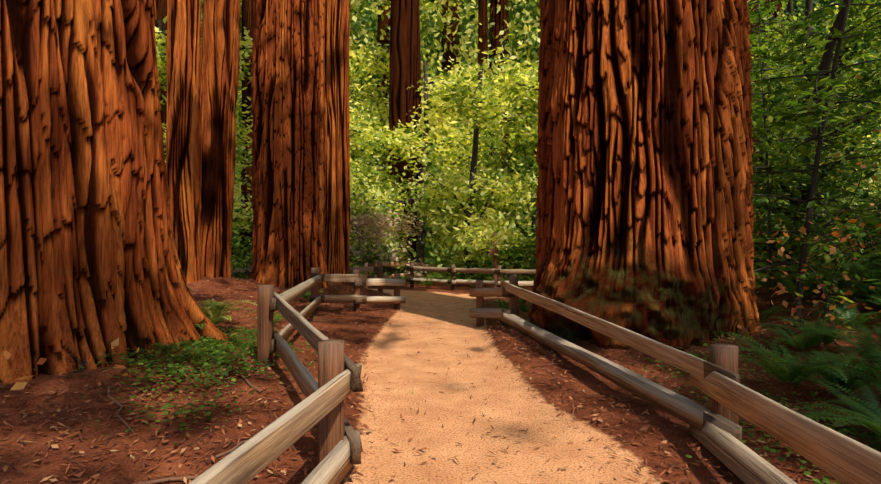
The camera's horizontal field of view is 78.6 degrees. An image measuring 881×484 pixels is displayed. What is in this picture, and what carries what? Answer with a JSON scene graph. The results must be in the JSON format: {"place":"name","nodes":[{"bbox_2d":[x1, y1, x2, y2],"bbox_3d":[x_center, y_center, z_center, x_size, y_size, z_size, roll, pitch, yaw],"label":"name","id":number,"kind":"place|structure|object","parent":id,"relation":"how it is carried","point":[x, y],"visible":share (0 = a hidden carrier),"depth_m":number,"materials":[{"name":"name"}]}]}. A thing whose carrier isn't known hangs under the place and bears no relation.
{"place":"outdoors","nodes":[
{"label":"outdoors","id":0,"kind":"place"},
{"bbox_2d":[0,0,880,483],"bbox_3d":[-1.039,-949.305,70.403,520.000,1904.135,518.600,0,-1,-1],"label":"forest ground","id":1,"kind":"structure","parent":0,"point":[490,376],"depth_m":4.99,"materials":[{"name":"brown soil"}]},
{"bbox_2d":[0,0,240,383],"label":"redwood","id":2,"kind":"object","parent":1,"relation":"on","point":[90,264],"visible":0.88,"depth_m":5.32,"materials":[{"name":"brown plant"}]},
{"bbox_2d":[155,0,166,163],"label":"redwood","id":3,"kind":"object","parent":1,"relation":"on","point":[161,9],"visible":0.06,"depth_m":32.45,"materials":[{"name":"brown plant"}]},
{"bbox_2d":[166,0,201,282],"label":"redwood","id":4,"kind":"object","parent":1,"relation":"on","point":[183,130],"visible":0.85,"depth_m":13.54,"materials":[{"name":"brown plant"}]},
{"bbox_2d":[200,0,240,277],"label":"redwood","id":5,"kind":"object","parent":1,"relation":"on","point":[220,46],"visible":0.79,"depth_m":14.47,"materials":[{"name":"brown plant"}]},
{"bbox_2d":[240,0,253,268],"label":"redwood","id":6,"kind":"object","parent":1,"relation":"on","point":[247,14],"visible":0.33,"depth_m":26.59,"materials":[{"name":"brown plant"}]},
{"bbox_2d":[257,285,273,366],"bbox_3d":[-2.105,1.181,6.500,0.177,1.328,0.166,0,-1,10],"label":"fence post","id":7,"kind":"object","parent":1,"relation":"on","point":[265,321],"visible":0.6,"depth_m":6.43,"materials":[{"name":"brown wood"}]},
{"bbox_2d":[250,0,329,289],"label":"redwood","id":8,"kind":"object","parent":1,"relation":"on","point":[289,167],"visible":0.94,"depth_m":14.62,"materials":[{"name":"brown plant"}]},
{"bbox_2d":[311,268,318,310],"bbox_3d":[-2.716,1.194,11.674,0.163,1.278,0.153,0,-1,9],"label":"fence post","id":9,"kind":"object","parent":1,"relation":"on","point":[315,290],"visible":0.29,"depth_m":11.61,"materials":[{"name":"brown wood"}]},
{"bbox_2d":[269,296,320,353],"bbox_3d":[-2.305,1.236,9.099,0.085,0.196,5.573,5,-1,-7],"label":"fence rail","id":10,"kind":"object","parent":9,"relation":"attached to","point":[287,331],"visible":0.71,"depth_m":7.57,"materials":[{"name":"brown wood"}]},
{"bbox_2d":[270,275,321,311],"bbox_3d":[-2.298,0.763,9.104,0.071,0.183,5.573,3,-1,-7],"label":"fence rail","id":11,"kind":"object","parent":9,"relation":"attached to","point":[291,294],"visible":0.9,"depth_m":8.00,"materials":[{"name":"brown wood"}]},
{"bbox_2d":[309,273,366,282],"bbox_3d":[-2.247,0.795,11.897,1.387,0.193,0.066,5,3,-37],"label":"fence rail","id":12,"kind":"object","parent":9,"relation":"attached to","point":[339,277],"visible":0.83,"depth_m":11.88,"materials":[{"name":"brown wood"}]},
{"bbox_2d":[318,339,344,483],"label":"fence post","id":13,"kind":"object","parent":1,"relation":"on","point":[331,429],"visible":0.65,"depth_m":3.51,"materials":[{"name":"brown wood"}]},
{"bbox_2d":[188,364,361,483],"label":"fence rail","id":14,"kind":"object","parent":13,"relation":"attached to","point":[248,461],"visible":0.92,"depth_m":2.47,"materials":[{"name":"brown wood"}]},
{"bbox_2d":[273,330,360,464],"bbox_3d":[-1.311,1.270,5.088,0.081,0.197,3.610,-4,4,-25],"label":"fence rail","id":15,"kind":"object","parent":13,"relation":"attached to","point":[305,380],"visible":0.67,"depth_m":4.88,"materials":[{"name":"brown wood"}]},
{"bbox_2d":[274,291,362,391],"bbox_3d":[-1.304,0.793,5.097,0.077,0.180,3.611,-7,6,-25],"label":"fence rail","id":16,"kind":"object","parent":13,"relation":"attached to","point":[312,335],"visible":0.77,"depth_m":4.70,"materials":[{"name":"brown wood"}]},
{"bbox_2d":[301,429,362,483],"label":"fence rail","id":17,"kind":"object","parent":13,"relation":"attached to","point":[334,465],"visible":0.71,"depth_m":3.23,"materials":[{"name":"brown wood"}]},
{"bbox_2d":[324,0,351,284],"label":"redwood","id":18,"kind":"object","parent":1,"relation":"on","point":[337,114],"visible":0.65,"depth_m":16.75,"materials":[{"name":"brown plant"}]},
{"bbox_2d":[353,269,359,311],"bbox_3d":[-1.906,1.285,12.284,0.159,1.318,0.153,0,-1,-3],"label":"fence post","id":19,"kind":"object","parent":1,"relation":"on","point":[356,291],"visible":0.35,"depth_m":12.22,"materials":[{"name":"brown wood"}]},
{"bbox_2d":[309,295,366,302],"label":"fence rail","id":20,"kind":"object","parent":19,"relation":"attached to","point":[335,298],"visible":0.83,"depth_m":11.83,"materials":[{"name":"brown wood"}]},
{"bbox_2d":[354,278,405,285],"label":"fence rail","id":21,"kind":"object","parent":19,"relation":"attached to","point":[382,282],"visible":0.98,"depth_m":12.76,"materials":[{"name":"brown wood"}]},
{"bbox_2d":[354,296,405,303],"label":"fence rail","id":22,"kind":"object","parent":19,"relation":"attached to","point":[384,299],"visible":0.94,"depth_m":12.79,"materials":[{"name":"brown wood"}]},
{"bbox_2d":[364,263,367,287],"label":"fence post","id":23,"kind":"object","parent":1,"relation":"on","point":[365,265],"visible":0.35,"depth_m":20.81,"materials":[{"name":"brown wood"}]},
{"bbox_2d":[367,273,408,277],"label":"bridge rail","id":24,"kind":"object","parent":23,"relation":"attached to","point":[386,276],"visible":0.56,"depth_m":21.61,"materials":[{"name":"brown wood"}]},
{"bbox_2d":[367,261,409,266],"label":"bridge rail","id":25,"kind":"object","parent":23,"relation":"attached to","point":[394,264],"visible":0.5,"depth_m":21.69,"materials":[{"name":"brown wood"}]},
{"bbox_2d":[378,261,382,291],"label":"fence post","id":26,"kind":"object","parent":1,"relation":"on","point":[380,274],"visible":0.52,"depth_m":17.13,"materials":[{"name":"brown wood"}]},
{"bbox_2d":[376,0,390,192],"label":"redwood","id":27,"kind":"object","parent":1,"relation":"on","point":[385,21],"visible":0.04,"depth_m":46.18,"materials":[{"name":"brown plant"}]},
{"bbox_2d":[349,203,431,277],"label":"dry shrub leaves","id":28,"kind":"object","parent":1,"relation":"on","point":[373,235],"visible":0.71,"depth_m":22.61,"materials":[{"name":"brown plant"}]},
{"bbox_2d":[394,273,399,309],"bbox_3d":[-1.087,1.411,13.496,0.159,1.258,0.149,0,-1,-4],"label":"fence post","id":29,"kind":"object","parent":1,"relation":"on","point":[397,290],"visible":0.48,"depth_m":13.43,"materials":[{"name":"brown wood"}]},
{"bbox_2d":[386,0,424,278],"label":"redwood","id":30,"kind":"object","parent":1,"relation":"on","point":[405,63],"visible":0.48,"depth_m":31.20,"materials":[{"name":"brown plant"}]},
{"bbox_2d":[410,263,413,287],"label":"fence post","id":31,"kind":"object","parent":1,"relation":"on","point":[411,276],"visible":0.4,"depth_m":20.24,"materials":[{"name":"brown wood"}]},
{"bbox_2d":[406,266,455,272],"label":"fence rail","id":32,"kind":"object","parent":31,"relation":"attached to","point":[427,269],"visible":0.94,"depth_m":19.71,"materials":[{"name":"brown wood"}]},
{"bbox_2d":[0,277,880,483],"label":"ground litter","id":33,"kind":"object","parent":1,"relation":"on","point":[96,477],"visible":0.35,"depth_m":4.86,"materials":[{"name":"brown plant"}]},
{"bbox_2d":[1,0,880,483],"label":"forest foliage","id":34,"kind":"object","parent":1,"relation":"on","point":[453,114],"visible":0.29,"depth_m":19.69,"materials":[{"name":"green plant"}]},
{"bbox_2d":[3,75,880,389],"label":"poison oak leaves","id":35,"kind":"object","parent":1,"relation":"on","point":[115,343],"visible":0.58,"depth_m":7.42,"materials":[{"name":"plant"}]},
{"bbox_2d":[441,1,460,79],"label":"redwood","id":36,"kind":"object","parent":1,"relation":"on","point":[448,52],"visible":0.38,"depth_m":54.35,"materials":[{"name":"brown plant"}]},
{"bbox_2d":[451,265,454,289],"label":"fence post","id":37,"kind":"object","parent":1,"relation":"on","point":[452,277],"visible":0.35,"depth_m":19.27,"materials":[{"name":"brown wood"}]},
{"bbox_2d":[406,278,455,284],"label":"fence rail","id":38,"kind":"object","parent":37,"relation":"attached to","point":[442,281],"visible":0.83,"depth_m":19.66,"materials":[{"name":"brown wood"}]},
{"bbox_2d":[62,0,880,378],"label":"forest branches","id":39,"kind":"object","parent":1,"relation":"on","point":[824,64],"visible":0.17,"depth_m":12.60,"materials":[{"name":"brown plant"}]},
{"bbox_2d":[476,280,483,326],"bbox_3d":[0.799,1.407,10.835,0.161,1.278,0.146,0,-1,10],"label":"fence post","id":40,"kind":"object","parent":1,"relation":"on","point":[479,304],"visible":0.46,"depth_m":10.77,"materials":[{"name":"brown wood"}]},
{"bbox_2d":[469,308,514,318],"bbox_3d":[0.952,1.358,10.224,0.070,0.208,1.617,0,-6,-24],"label":"fence rail","id":41,"kind":"object","parent":40,"relation":"attached to","point":[493,313],"visible":0.85,"depth_m":10.20,"materials":[{"name":"brown wood"}]},
{"bbox_2d":[477,0,487,179],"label":"redwood","id":42,"kind":"object","parent":1,"relation":"on","point":[482,28],"visible":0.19,"depth_m":37.88,"materials":[{"name":"brown plant"}]},
{"bbox_2d":[107,279,879,483],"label":"fallen sticks","id":43,"kind":"object","parent":1,"relation":"on","point":[162,480],"visible":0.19,"depth_m":4.40,"materials":[{"name":"brown wood"}]},
{"bbox_2d":[489,232,497,286],"bbox_3d":[1.939,0.885,19.694,0.348,2.508,0.176,0,-1,-1],"label":"sign post","id":44,"kind":"object","parent":1,"relation":"on","point":[492,251],"visible":0.54,"depth_m":19.66,"materials":[{"name":"brown wood"}]},
{"bbox_2d":[488,0,509,209],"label":"redwood","id":45,"kind":"object","parent":1,"relation":"on","point":[500,17],"visible":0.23,"depth_m":39.62,"materials":[{"name":"brown plant"}]},
{"bbox_2d":[497,266,501,286],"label":"fence post","id":46,"kind":"object","parent":1,"relation":"on","point":[499,277],"visible":0.38,"depth_m":18.90,"materials":[{"name":"brown wood"}]},
{"bbox_2d":[447,279,500,285],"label":"fence rail","id":47,"kind":"object","parent":46,"relation":"attached to","point":[464,282],"visible":0.71,"depth_m":19.05,"materials":[{"name":"brown wood"}]},
{"bbox_2d":[447,268,503,273],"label":"fence rail","id":48,"kind":"object","parent":46,"relation":"attached to","point":[473,270],"visible":0.9,"depth_m":19.02,"materials":[{"name":"brown wood"}]},
{"bbox_2d":[509,275,517,315],"bbox_3d":[1.315,1.222,9.707,0.165,1.238,0.141,0,-1,-18],"label":"fence post","id":49,"kind":"object","parent":1,"relation":"on","point":[513,301],"visible":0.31,"depth_m":9.64,"materials":[{"name":"brown wood"}]},
{"bbox_2d":[469,287,514,296],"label":"fence rail","id":50,"kind":"object","parent":49,"relation":"attached to","point":[491,292],"visible":0.85,"depth_m":10.17,"materials":[{"name":"brown wood"}]},
{"bbox_2d":[162,0,880,247],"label":"forest foliage","id":51,"kind":"object","parent":1,"relation":"on","point":[513,27],"visible":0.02,"depth_m":43.20,"materials":[{"name":"green plant"}]},
{"bbox_2d":[194,245,880,437],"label":"ferns","id":52,"kind":"object","parent":1,"relation":"on","point":[818,336],"visible":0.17,"depth_m":6.48,"materials":[{"name":"green plant"}]},
{"bbox_2d":[527,0,760,350],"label":"redwood","id":53,"kind":"object","parent":1,"relation":"on","point":[644,204],"visible":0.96,"depth_m":7.74,"materials":[{"name":"brown plant"}]},
{"bbox_2d":[710,343,738,424],"bbox_3d":[2.248,1.386,4.260,0.203,1.138,0.217,0,-1,-1],"label":"fence post","id":54,"kind":"object","parent":1,"relation":"on","point":[725,356],"visible":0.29,"depth_m":4.18,"materials":[{"name":"brown wood"}]},
{"bbox_2d":[500,280,739,382],"bbox_3d":[1.653,0.904,6.963,0.081,0.180,6.148,-6,3,-9],"label":"fence rail","id":55,"kind":"object","parent":54,"relation":"attached to","point":[688,363],"visible":0.92,"depth_m":5.35,"materials":[{"name":"brown wood"}]},
{"bbox_2d":[500,312,741,441],"bbox_3d":[1.647,1.393,6.957,0.093,0.206,6.142,0,1,-10],"label":"fence rail","id":56,"kind":"object","parent":54,"relation":"attached to","point":[687,410],"visible":0.94,"depth_m":5.29,"materials":[{"name":"brown wood"}]},
{"bbox_2d":[688,421,796,483],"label":"fence rail","id":57,"kind":"object","parent":54,"relation":"attached to","point":[745,464],"visible":0.77,"depth_m":3.65,"materials":[{"name":"brown wood"}]},
{"bbox_2d":[689,371,880,483],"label":"fence rail","id":58,"kind":"object","parent":54,"relation":"attached to","point":[841,458],"visible":0.88,"depth_m":2.90,"materials":[{"name":"brown wood"}]},
{"bbox_2d":[747,0,761,240],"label":"redwood","id":59,"kind":"object","parent":1,"relation":"on","point":[755,214],"visible":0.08,"depth_m":29.62,"materials":[{"name":"brown plant"}]},
{"bbox_2d":[758,0,788,202],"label":"redwood","id":60,"kind":"object","parent":1,"relation":"on","point":[779,6],"visible":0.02,"depth_m":37.70,"materials":[{"name":"brown plant"}]},
{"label":"fence post","id":61,"kind":"object","parent":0,"visible":0},
{"bbox_2d":[350,267,382,271],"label":"fence rail","id":62,"kind":"object","parent":61,"relation":"attached to","point":[370,269],"visible":0.42,"depth_m":17.30,"materials":[{"name":"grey wood"}]},
{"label":"fence post","id":63,"kind":"object","parent":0,"visible":0},
{"bbox_2d":[231,268,250,273],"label":"fence rail","id":64,"kind":"object","parent":63,"relation":"attached to","point":[236,270],"visible":0.25,"depth_m":19.30,"materials":[{"name":"wood"}]},
{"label":"fence post","id":65,"kind":"object","parent":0,"visible":0},
{"bbox_2d":[494,281,532,285],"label":"fence rail","id":66,"kind":"object","parent":65,"relation":"attached to","point":[525,283],"visible":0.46,"depth_m":18.88,"materials":[{"name":"brown wood"}]},
{"bbox_2d":[494,269,535,273],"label":"fence rail","id":67,"kind":"object","parent":65,"relation":"attached to","point":[517,271],"visible":0.5,"depth_m":18.87,"materials":[{"name":"brown wood"}]},
{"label":"bridge rail","id":68,"kind":"object","parent":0,"visible":0},
{"bbox_2d":[410,262,436,266],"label":"bridge rail","id":69,"kind":"object","parent":68,"relation":"on","point":[419,264],"visible":0.33,"depth_m":23.35,"materials":[{"name":"brown wood"}]}
]}

